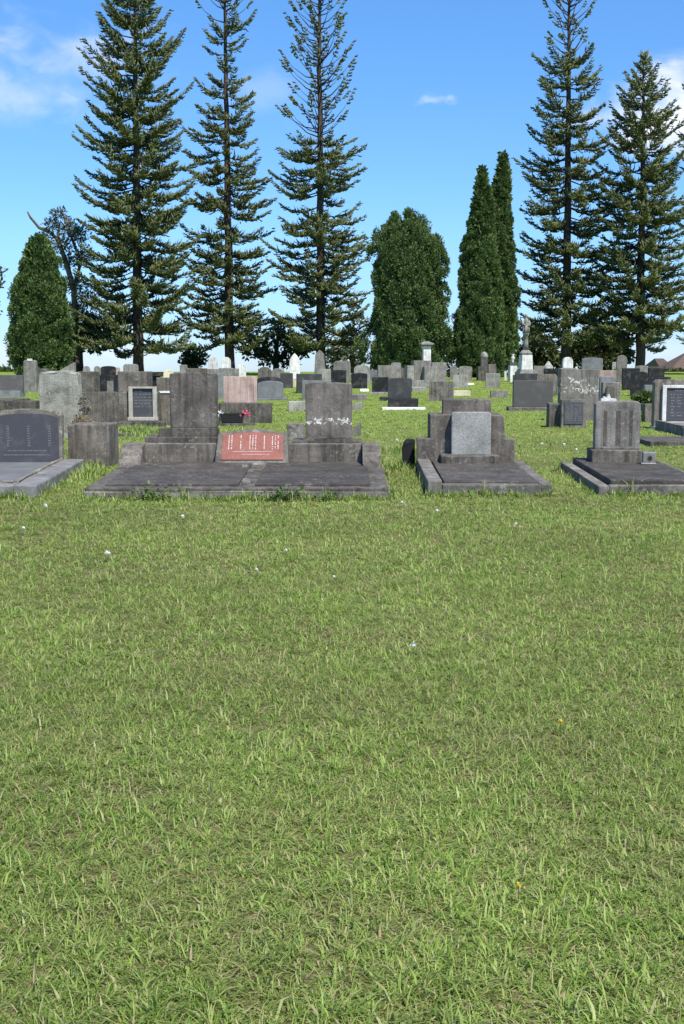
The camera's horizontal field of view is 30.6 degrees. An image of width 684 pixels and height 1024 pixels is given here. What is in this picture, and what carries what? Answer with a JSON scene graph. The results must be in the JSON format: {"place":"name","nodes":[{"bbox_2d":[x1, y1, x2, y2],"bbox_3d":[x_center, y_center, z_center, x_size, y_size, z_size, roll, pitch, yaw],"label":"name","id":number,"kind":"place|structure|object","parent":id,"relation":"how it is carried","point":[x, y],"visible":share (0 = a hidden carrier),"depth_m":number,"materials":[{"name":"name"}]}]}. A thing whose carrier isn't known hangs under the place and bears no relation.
{"place":"outdoors","nodes":[
{"label":"outdoors","id":0,"kind":"place"},
{"bbox_2d":[0,372,683,1023],"bbox_3d":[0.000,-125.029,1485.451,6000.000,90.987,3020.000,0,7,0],"label":"ground","id":1,"kind":"structure","parent":0,"point":[306,980],"depth_m":4.25,"materials":[{"name":"green plant"}]},
{"bbox_2d":[0,266,8,314],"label":"tree","id":2,"kind":"object","parent":1,"relation":"on","point":[1,275],"visible":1,"depth_m":88.71,"materials":[{"name":"green plant"}]},
{"bbox_2d":[0,375,25,396],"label":"headstone","id":3,"kind":"object","parent":1,"relation":"on","point":[11,385],"visible":0.75,"depth_m":41.85,"materials":[{"name":"grey stone"}]},
{"bbox_2d":[0,398,29,410],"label":"grave kerb","id":4,"kind":"structure","parent":1,"relation":"on","point":[6,403],"depth_m":25.93,"materials":[{"name":"stone"}]},
{"bbox_2d":[12,400,39,408],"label":"grave kerb","id":5,"kind":"structure","parent":1,"relation":"on","point":[26,404],"depth_m":24.43,"materials":[{"name":"stone"}]},
{"bbox_2d":[23,359,37,391],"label":"headstone","id":6,"kind":"object","parent":1,"relation":"on","point":[30,368],"visible":0.73,"depth_m":47.74,"materials":[{"name":"grey stone"}]},
{"bbox_2d":[3,233,77,374],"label":"conifer tree","id":7,"kind":"object","parent":1,"relation":"on","point":[40,331],"visible":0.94,"depth_m":68.22,"materials":[{"name":"green plant"}]},
{"bbox_2d":[0,409,83,498],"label":"grave","id":8,"kind":"object","parent":1,"relation":"on","point":[33,460],"visible":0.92,"depth_m":13.22,"materials":[{"name":"grey stone"}]},
{"bbox_2d":[38,370,82,437],"bbox_3d":[-4.387,-1.560,19.568,0.685,1.316,0.241,0,5,1],"label":"headstone","id":9,"kind":"object","parent":1,"relation":"on","point":[60,391],"visible":0.59,"depth_m":19.44,"materials":[{"name":"grey stone"}]},
{"bbox_2d":[27,205,106,334],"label":"gum tree","id":10,"kind":"object","parent":1,"relation":"on","point":[67,260],"visible":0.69,"depth_m":82.33,"materials":[{"name":"green plant"}]},
{"bbox_2d":[68,411,94,423],"bbox_3d":[-4.004,-1.184,19.197,0.424,0.731,0.243,-2,7,-17],"label":"dry weed","id":11,"kind":"object","parent":1,"relation":"on","point":[85,418],"visible":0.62,"depth_m":19.16,"materials":[{"name":"brown plant"}]},
{"bbox_2d":[77,394,91,421],"bbox_3d":[-3.967,-1.327,19.281,0.228,0.995,0.215,-6,9,-43],"label":"dried flower bunch","id":12,"kind":"object","parent":1,"relation":"on","point":[85,398],"visible":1,"depth_m":19.24,"materials":[{"name":"brown plant"}]},
{"bbox_2d":[69,308,111,371],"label":"tree","id":13,"kind":"object","parent":1,"relation":"on","point":[78,357],"visible":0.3,"depth_m":76.98,"materials":[{"name":"green plant"}]},
{"bbox_2d":[67,422,118,467],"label":"concrete block","id":14,"kind":"structure","parent":1,"relation":"on","point":[90,441],"depth_m":13.76,"materials":[{"name":"grey concrete"}]},
{"bbox_2d":[100,366,117,391],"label":"headstone","id":15,"kind":"object","parent":1,"relation":"on","point":[108,373],"visible":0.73,"depth_m":39.68,"materials":[{"name":"black stone"}]},
{"bbox_2d":[78,371,165,426],"bbox_3d":[-4.070,-1.959,23.103,1.632,1.267,0.655,0,7,-1],"label":"twin monument","id":16,"kind":"object","parent":1,"relation":"on","point":[134,399],"visible":0.78,"depth_m":23.10,"materials":[{"name":"stone"}]},
{"bbox_2d":[123,364,138,370],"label":"headstone","id":17,"kind":"object","parent":1,"relation":"on","point":[130,367],"visible":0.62,"depth_m":44.74,"materials":[{"name":"grey stone"}]},
{"bbox_2d":[69,0,206,370],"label":"pine tree","id":18,"kind":"object","parent":1,"relation":"on","point":[128,246],"visible":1,"depth_m":73.29,"materials":[{"name":"green plant"}]},
{"bbox_2d":[118,480,178,501],"bbox_3d":[-1.701,-0.172,10.961,0.538,0.231,0.126,0,7,0],"label":"weed","id":19,"kind":"object","parent":1,"relation":"on","point":[145,495],"visible":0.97,"depth_m":10.96,"materials":[{"name":"green plant"}]},
{"bbox_2d":[152,372,163,386],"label":"headstone","id":20,"kind":"object","parent":1,"relation":"on","point":[155,375],"visible":0.33,"depth_m":43.85,"materials":[{"name":"black stone"}]},
{"bbox_2d":[156,378,169,424],"bbox_3d":[-3.316,-1.964,23.627,0.348,1.149,0.216,0,6,0],"label":"headstone","id":21,"kind":"object","parent":1,"relation":"on","point":[163,386],"visible":0.3,"depth_m":23.52,"materials":[{"name":"stone"}]},
{"bbox_2d":[177,343,209,367],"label":"evergreen shrub","id":22,"kind":"object","parent":1,"relation":"on","point":[190,359],"visible":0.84,"depth_m":85.00,"materials":[{"name":"green plant"}]},
{"bbox_2d":[186,368,206,372],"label":"headstone","id":23,"kind":"object","parent":1,"relation":"on","point":[198,370],"visible":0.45,"depth_m":55.61,"materials":[{"name":"stone"}]},
{"bbox_2d":[207,357,217,373],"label":"headstone","id":24,"kind":"object","parent":1,"relation":"on","point":[212,364],"visible":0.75,"depth_m":61.55,"materials":[{"name":"grey stone"}]},
{"bbox_2d":[217,373,223,398],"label":"headstone","id":25,"kind":"object","parent":1,"relation":"on","point":[220,385],"visible":0.46,"depth_m":39.78,"materials":[{"name":"grey stone"}]},
{"bbox_2d":[219,357,230,368],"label":"headstone","id":26,"kind":"object","parent":1,"relation":"on","point":[225,362],"visible":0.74,"depth_m":65.53,"materials":[{"name":"grey stone"}]},
{"bbox_2d":[175,0,279,367],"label":"pine tree","id":27,"kind":"object","parent":1,"relation":"on","point":[227,318],"visible":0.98,"depth_m":77.67,"materials":[{"name":"green plant"}]},
{"bbox_2d":[218,368,238,375],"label":"headstone","id":28,"kind":"object","parent":1,"relation":"on","point":[231,372],"visible":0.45,"depth_m":57.64,"materials":[{"name":"grey stone"}]},
{"bbox_2d":[83,372,389,499],"bbox_3d":[-0.932,-0.660,12.303,2.724,1.346,2.628,0,8,0],"label":"grave","id":29,"kind":"object","parent":1,"relation":"on","point":[194,450],"visible":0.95,"depth_m":13.03,"materials":[{"name":"stone"}]},
{"bbox_2d":[218,410,254,425],"bbox_3d":[-2.000,-1.687,23.558,0.730,0.511,0.296,0,7,-4],"label":"planter","id":30,"kind":"object","parent":1,"relation":"on","point":[230,418],"visible":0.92,"depth_m":23.45,"materials":[{"name":"black stone"}]},
{"bbox_2d":[238,364,245,375],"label":"headstone","id":31,"kind":"object","parent":1,"relation":"on","point":[242,369],"visible":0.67,"depth_m":63.58,"materials":[{"name":"white stone"}]},
{"bbox_2d":[218,376,271,422],"bbox_3d":[-1.899,-2.084,24.596,1.030,1.158,0.500,0,6,-1],"label":"headstone","id":32,"kind":"object","parent":1,"relation":"on","point":[239,394],"visible":0.72,"depth_m":24.47,"materials":[{"name":"stone"}]},
{"bbox_2d":[258,367,270,377],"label":"headstone","id":33,"kind":"object","parent":1,"relation":"on","point":[264,371],"visible":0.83,"depth_m":61.61,"materials":[{"name":"stone"}]},
{"bbox_2d":[257,377,280,396],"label":"headstone","id":34,"kind":"object","parent":1,"relation":"on","point":[261,379],"visible":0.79,"depth_m":41.30,"materials":[{"name":"black stone"}]},
{"bbox_2d":[257,381,287,399],"bbox_3d":[-2.214,-3.679,39.109,1.000,0.840,0.450,0,8,3],"label":"headstone","id":35,"kind":"object","parent":1,"relation":"on","point":[270,390],"visible":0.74,"depth_m":39.01,"materials":[{"name":"grey stone"}]},
{"bbox_2d":[240,317,314,369],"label":"broadleaf tree","id":36,"kind":"object","parent":1,"relation":"on","point":[266,353],"visible":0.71,"depth_m":83.07,"materials":[{"name":"green plant"}]},
{"bbox_2d":[271,368,283,377],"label":"headstone","id":37,"kind":"object","parent":1,"relation":"on","point":[276,372],"visible":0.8,"depth_m":57.63,"materials":[{"name":"grey stone"}]},
{"bbox_2d":[252,483,315,501],"bbox_3d":[-0.508,-0.169,10.968,0.567,0.192,0.167,0,7,0],"label":"weed","id":38,"kind":"object","parent":1,"relation":"on","point":[279,496],"visible":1,"depth_m":10.96,"materials":[{"name":"green plant"}]},
{"bbox_2d":[280,373,292,387],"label":"headstone","id":39,"kind":"object","parent":1,"relation":"on","point":[286,380],"visible":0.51,"depth_m":52.80,"materials":[{"name":"grey stone"}]},
{"bbox_2d":[289,353,299,377],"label":"headstone","id":40,"kind":"object","parent":1,"relation":"on","point":[294,365],"visible":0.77,"depth_m":63.60,"materials":[{"name":"white stone"}]},
{"bbox_2d":[287,423,304,441],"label":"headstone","id":41,"kind":"object","parent":1,"relation":"on","point":[295,430],"visible":0.46,"depth_m":18.59,"materials":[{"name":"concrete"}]},
{"bbox_2d":[288,401,304,410],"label":"stone block","id":42,"kind":"structure","parent":1,"relation":"on","point":[296,405],"depth_m":30.78,"materials":[{"name":"white stone"}]},
{"bbox_2d":[296,374,321,392],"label":"headstone","id":43,"kind":"object","parent":1,"relation":"on","point":[300,378],"visible":0.49,"depth_m":45.72,"materials":[{"name":"grey stone"}]},
{"bbox_2d":[302,380,330,398],"bbox_3d":[-0.815,-3.777,39.920,0.924,0.842,0.180,0,7,-4],"label":"headstone","id":44,"kind":"object","parent":1,"relation":"on","point":[304,382],"visible":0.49,"depth_m":39.79,"materials":[{"name":"grey stone"}]},
{"bbox_2d":[259,0,374,368],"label":"pine tree","id":45,"kind":"object","parent":1,"relation":"on","point":[319,220],"visible":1,"depth_m":75.77,"materials":[{"name":"green plant"}]},
{"bbox_2d":[314,350,324,373],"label":"headstone","id":46,"kind":"object","parent":1,"relation":"on","point":[319,360],"visible":0.59,"depth_m":65.51,"materials":[{"name":"grey stone"}]},
{"bbox_2d":[318,369,330,380],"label":"headstone","id":47,"kind":"object","parent":1,"relation":"on","point":[326,374],"visible":0.51,"depth_m":55.66,"materials":[{"name":"stone"}]},
{"bbox_2d":[331,370,345,382],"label":"headstone","id":48,"kind":"object","parent":1,"relation":"on","point":[338,376],"visible":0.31,"depth_m":60.65,"materials":[{"name":"black stone"}]},
{"bbox_2d":[333,361,350,381],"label":"headstone","id":49,"kind":"object","parent":1,"relation":"on","point":[342,365],"visible":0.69,"depth_m":62.54,"materials":[{"name":"grey stone"}]},
{"bbox_2d":[326,298,372,372],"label":"olive tree","id":50,"kind":"object","parent":1,"relation":"on","point":[346,353],"visible":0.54,"depth_m":86.93,"materials":[{"name":"green plant"}]},
{"bbox_2d":[352,423,360,435],"bbox_3d":[0.233,-1.209,20.145,0.128,0.442,0.300,1,10,3],"label":"footstone","id":51,"kind":"object","parent":1,"relation":"on","point":[356,430],"visible":0.51,"depth_m":19.98,"materials":[{"name":"stone"}]},
{"bbox_2d":[351,373,366,388],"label":"headstone","id":52,"kind":"object","parent":1,"relation":"on","point":[359,380],"visible":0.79,"depth_m":52.06,"materials":[{"name":"black stone"}]},
{"bbox_2d":[352,394,366,400],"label":"grave slab","id":53,"kind":"structure","parent":1,"relation":"on","point":[356,397],"depth_m":38.59,"materials":[{"name":"grey stone"}]},
{"bbox_2d":[354,365,369,384],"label":"headstone","id":54,"kind":"object","parent":1,"relation":"on","point":[362,369],"visible":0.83,"depth_m":57.65,"materials":[{"name":"stone"}]},
{"bbox_2d":[370,377,388,394],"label":"headstone","id":55,"kind":"object","parent":1,"relation":"on","point":[379,385],"visible":0.64,"depth_m":44.49,"materials":[{"name":"stone"}]},
{"bbox_2d":[377,365,391,377],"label":"headstone","id":56,"kind":"object","parent":1,"relation":"on","point":[384,370],"visible":0.56,"depth_m":62.59,"materials":[{"name":"grey stone"}]},
{"bbox_2d":[391,363,400,377],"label":"headstone","id":57,"kind":"object","parent":1,"relation":"on","point":[396,370],"visible":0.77,"depth_m":63.59,"materials":[{"name":"stone"}]},
{"bbox_2d":[388,378,417,406],"bbox_3d":[1.565,-2.924,32.144,0.770,1.040,0.360,0,7,0],"label":"headstone","id":58,"kind":"object","parent":1,"relation":"on","point":[399,391],"visible":0.81,"depth_m":32.03,"materials":[{"name":"black stone"}]},
{"bbox_2d":[352,206,454,376],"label":"cypress tree","id":59,"kind":"object","parent":1,"relation":"on","point":[411,302],"visible":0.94,"depth_m":71.71,"materials":[{"name":"green plant"}]},
{"bbox_2d":[382,407,424,409],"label":"white plinth","id":60,"kind":"structure","parent":1,"relation":"on","point":[401,408],"depth_m":31.51,"materials":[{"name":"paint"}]},
{"bbox_2d":[402,439,414,470],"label":"black block","id":61,"kind":"structure","parent":1,"relation":"on","point":[408,450],"depth_m":13.44,"materials":[{"name":"stone"}]},
{"bbox_2d":[412,380,429,386],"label":"grave slab","id":62,"kind":"structure","parent":1,"relation":"on","point":[420,383],"depth_m":54.32,"materials":[{"name":"stone"}]},
{"bbox_2d":[404,341,446,380],"bbox_3d":[4.150,-7.269,61.839,1.971,2.328,1.250,-1,7,-8],"label":"pillar monument","id":63,"kind":"object","parent":1,"relation":"on","point":[425,368],"visible":0.68,"depth_m":61.65,"materials":[{"name":"grey stone"}]},
{"bbox_2d":[429,381,453,400],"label":"headstone","id":64,"kind":"object","parent":1,"relation":"on","point":[439,390],"visible":0.56,"depth_m":38.12,"materials":[{"name":"stone"}]},
{"bbox_2d":[453,375,467,387],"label":"headstone","id":65,"kind":"object","parent":1,"relation":"on","point":[460,381],"visible":0.51,"depth_m":52.79,"materials":[{"name":"stone"}]},
{"bbox_2d":[454,390,470,395],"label":"headstone","id":66,"kind":"object","parent":1,"relation":"on","point":[462,392],"visible":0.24,"depth_m":43.31,"materials":[{"name":"yellow stone"}]},
{"bbox_2d":[459,366,471,380],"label":"headstone","id":67,"kind":"object","parent":1,"relation":"on","point":[465,370],"visible":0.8,"depth_m":65.59,"materials":[{"name":"grey stone"}]},
{"bbox_2d":[444,164,507,377],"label":"cypress tree","id":68,"kind":"object","parent":1,"relation":"on","point":[477,326],"visible":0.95,"depth_m":72.17,"materials":[{"name":"green plant"}]},
{"bbox_2d":[476,352,487,380],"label":"domed column","id":69,"kind":"structure","parent":1,"relation":"on","point":[481,370],"depth_m":65.34,"materials":[{"name":"stone"}]},
{"bbox_2d":[416,398,551,495],"bbox_3d":[1.350,-0.548,12.510,1.132,1.062,2.504,0,8,1],"label":"grave","id":70,"kind":"object","parent":1,"relation":"on","point":[466,444],"visible":0.67,"depth_m":13.05,"materials":[{"name":"stone"}]},
{"bbox_2d":[485,373,499,387],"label":"headstone","id":71,"kind":"object","parent":1,"relation":"on","point":[492,380],"visible":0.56,"depth_m":52.77,"materials":[{"name":"stone"}]},
{"bbox_2d":[490,390,507,397],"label":"stone block","id":72,"kind":"structure","parent":1,"relation":"on","point":[497,393],"depth_m":41.41,"materials":[{"name":"grey stone"}]},
{"bbox_2d":[490,149,521,376],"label":"cypress tree","id":73,"kind":"object","parent":1,"relation":"on","point":[502,186],"visible":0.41,"depth_m":73.63,"materials":[{"name":"green plant"}]},
{"bbox_2d":[507,354,517,381],"bbox_3d":[8.680,-7.178,63.596,0.451,1.687,0.430,-1,7,-12],"label":"urn monument","id":74,"kind":"object","parent":1,"relation":"on","point":[512,367],"visible":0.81,"depth_m":63.44,"materials":[{"name":"white stone"}]},
{"bbox_2d":[513,314,535,379],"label":"statue column","id":75,"kind":"structure","parent":1,"relation":"on","point":[525,363],"depth_m":59.32,"materials":[{"name":"stone"}]},
{"bbox_2d":[515,373,537,379],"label":"headstone","id":76,"kind":"object","parent":1,"relation":"on","point":[525,376],"visible":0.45,"depth_m":43.73,"materials":[{"name":"grey stone"}]},
{"bbox_2d":[506,380,552,410],"bbox_3d":[4.777,-2.782,31.174,1.293,0.992,0.600,0,7,1],"label":"headstone","id":77,"kind":"object","parent":1,"relation":"on","point":[532,395],"visible":0.52,"depth_m":31.04,"materials":[{"name":"stone"}]},
{"bbox_2d":[515,323,560,369],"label":"dark tree","id":78,"kind":"object","parent":1,"relation":"on","point":[542,356],"visible":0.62,"depth_m":86.64,"materials":[{"name":"green plant"}]},
{"bbox_2d":[536,374,557,395],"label":"headstone","id":79,"kind":"object","parent":1,"relation":"on","point":[554,377],"visible":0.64,"depth_m":42.78,"materials":[{"name":"stone"}]},
{"bbox_2d":[543,368,557,386],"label":"headstone","id":80,"kind":"object","parent":1,"relation":"on","point":[550,370],"visible":0.24,"depth_m":54.63,"materials":[{"name":"black stone"}]},
{"bbox_2d":[546,402,559,426],"bbox_3d":[3.887,-1.665,23.028,0.200,0.668,0.500,1,10,4],"label":"kerb stone","id":81,"kind":"object","parent":1,"relation":"on","point":[553,414],"visible":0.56,"depth_m":22.77,"materials":[{"name":"stone"}]},
{"bbox_2d":[511,0,621,367],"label":"pine tree","id":82,"kind":"object","parent":1,"relation":"on","point":[566,251],"visible":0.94,"depth_m":75.58,"materials":[{"name":"green plant"}]},
{"bbox_2d":[558,357,575,370],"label":"headstone","id":83,"kind":"object","parent":1,"relation":"on","point":[567,362],"visible":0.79,"depth_m":51.64,"materials":[{"name":"stone"}]},
{"bbox_2d":[560,399,585,427],"bbox_3d":[4.190,-1.657,22.663,0.452,0.764,0.160,0,5,-2],"label":"plaque stone","id":84,"kind":"object","parent":1,"relation":"on","point":[572,412],"visible":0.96,"depth_m":22.58,"materials":[{"name":"stone"}]},
{"bbox_2d":[558,369,598,420],"bbox_3d":[4.789,-2.242,25.374,0.776,1.302,0.300,1,5,0],"label":"headstone","id":85,"kind":"object","parent":1,"relation":"on","point":[578,383],"visible":0.49,"depth_m":25.20,"materials":[{"name":"grey stone"}]},
{"bbox_2d":[581,358,602,369],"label":"headstone","id":86,"kind":"object","parent":1,"relation":"on","point":[592,363],"visible":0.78,"depth_m":51.66,"materials":[{"name":"grey stone"}]},
{"bbox_2d":[552,306,635,369],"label":"dark tree","id":87,"kind":"object","parent":1,"relation":"on","point":[607,354],"visible":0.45,"depth_m":86.94,"materials":[{"name":"green plant"}]},
{"bbox_2d":[598,376,615,400],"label":"headstone","id":88,"kind":"object","parent":1,"relation":"on","point":[608,379],"visible":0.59,"depth_m":31.83,"materials":[{"name":"grey stone"}]},
{"bbox_2d":[599,370,615,377],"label":"headstone","id":89,"kind":"object","parent":1,"relation":"on","point":[602,373],"visible":0.24,"depth_m":33.78,"materials":[{"name":"pink stone"}]},
{"bbox_2d":[605,385,614,397],"bbox_3d":[6.475,-2.623,30.239,0.217,0.898,0.100,-1,9,-4],"label":"plaque stone","id":90,"kind":"object","parent":1,"relation":"on","point":[610,389],"visible":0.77,"depth_m":30.14,"materials":[{"name":"stone"}]},
{"bbox_2d":[600,382,620,400],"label":"headstone","id":91,"kind":"object","parent":1,"relation":"on","point":[617,386],"visible":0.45,"depth_m":30.34,"materials":[{"name":"grey stone"}]},
{"bbox_2d":[614,355,626,383],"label":"headstone","id":92,"kind":"object","parent":1,"relation":"on","point":[621,361],"visible":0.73,"depth_m":59.56,"materials":[{"name":"stone"}]},
{"bbox_2d":[561,401,683,495],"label":"grave","id":93,"kind":"object","parent":1,"relation":"on","point":[611,460],"visible":0.62,"depth_m":12.91,"materials":[{"name":"stone"}]},
{"bbox_2d":[640,452,655,463],"bbox_3d":[3.118,-0.552,12.735,0.144,0.118,0.120,1,8,6],"label":"vase block","id":94,"kind":"object","parent":93,"relation":"on","point":[648,457],"depth_m":12.69,"materials":[{"name":"grey stone"}]},
{"bbox_2d":[571,49,683,366],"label":"pine tree","id":95,"kind":"object","parent":1,"relation":"on","point":[633,321],"visible":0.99,"depth_m":73.60,"materials":[{"name":"green plant"}]},
{"bbox_2d":[622,368,639,389],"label":"headstone","id":96,"kind":"object","parent":1,"relation":"on","point":[626,372],"visible":0.5,"depth_m":49.73,"materials":[{"name":"black stone"}]},
{"bbox_2d":[630,371,647,395],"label":"headstone","id":97,"kind":"object","parent":1,"relation":"on","point":[638,380],"visible":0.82,"depth_m":42.77,"materials":[{"name":"black stone"}]},
{"bbox_2d":[630,390,651,403],"bbox_3d":[6.672,-2.234,27.372,0.677,0.908,0.509,-2,7,-20],"label":"garden bush","id":98,"kind":"object","parent":1,"relation":"on","point":[644,397],"visible":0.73,"depth_m":27.24,"materials":[{"name":"green plant"}]},
{"bbox_2d":[641,404,651,421],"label":"stone block","id":99,"kind":"structure","parent":1,"relation":"on","point":[646,411],"depth_m":24.95,"materials":[{"name":"stone"}]},
{"bbox_2d":[645,358,666,367],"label":"house","id":100,"kind":"structure","parent":1,"relation":"on","point":[655,362],"depth_m":167.19,"materials":[{"name":"beige brick"}]},
{"bbox_2d":[648,368,670,384],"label":"headstone","id":101,"kind":"object","parent":1,"relation":"on","point":[655,373],"visible":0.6,"depth_m":46.70,"materials":[{"name":"black stone"}]},
{"bbox_2d":[640,436,683,446],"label":"grave kerb","id":102,"kind":"structure","parent":1,"relation":"on","point":[655,441],"depth_m":17.64,"materials":[{"name":"stone"}]},
{"bbox_2d":[650,379,683,435],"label":"grave","id":103,"kind":"object","parent":1,"relation":"on","point":[667,414],"visible":0.91,"depth_m":22.20,"materials":[{"name":"stone"}]},
{"bbox_2d":[657,353,683,369],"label":"house","id":104,"kind":"structure","parent":1,"relation":"on","point":[677,362],"depth_m":151.45,"materials":[{"name":"beige brick"}]},
{"bbox_2d":[672,83,683,344],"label":"pine tree","id":105,"kind":"object","parent":1,"relation":"on","point":[681,135],"visible":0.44,"depth_m":80.87,"materials":[{"name":"green plant"}]},
{"bbox_2d":[0,0,683,371],"label":"sky","id":106,"kind":"structure","parent":0,"point":[443,87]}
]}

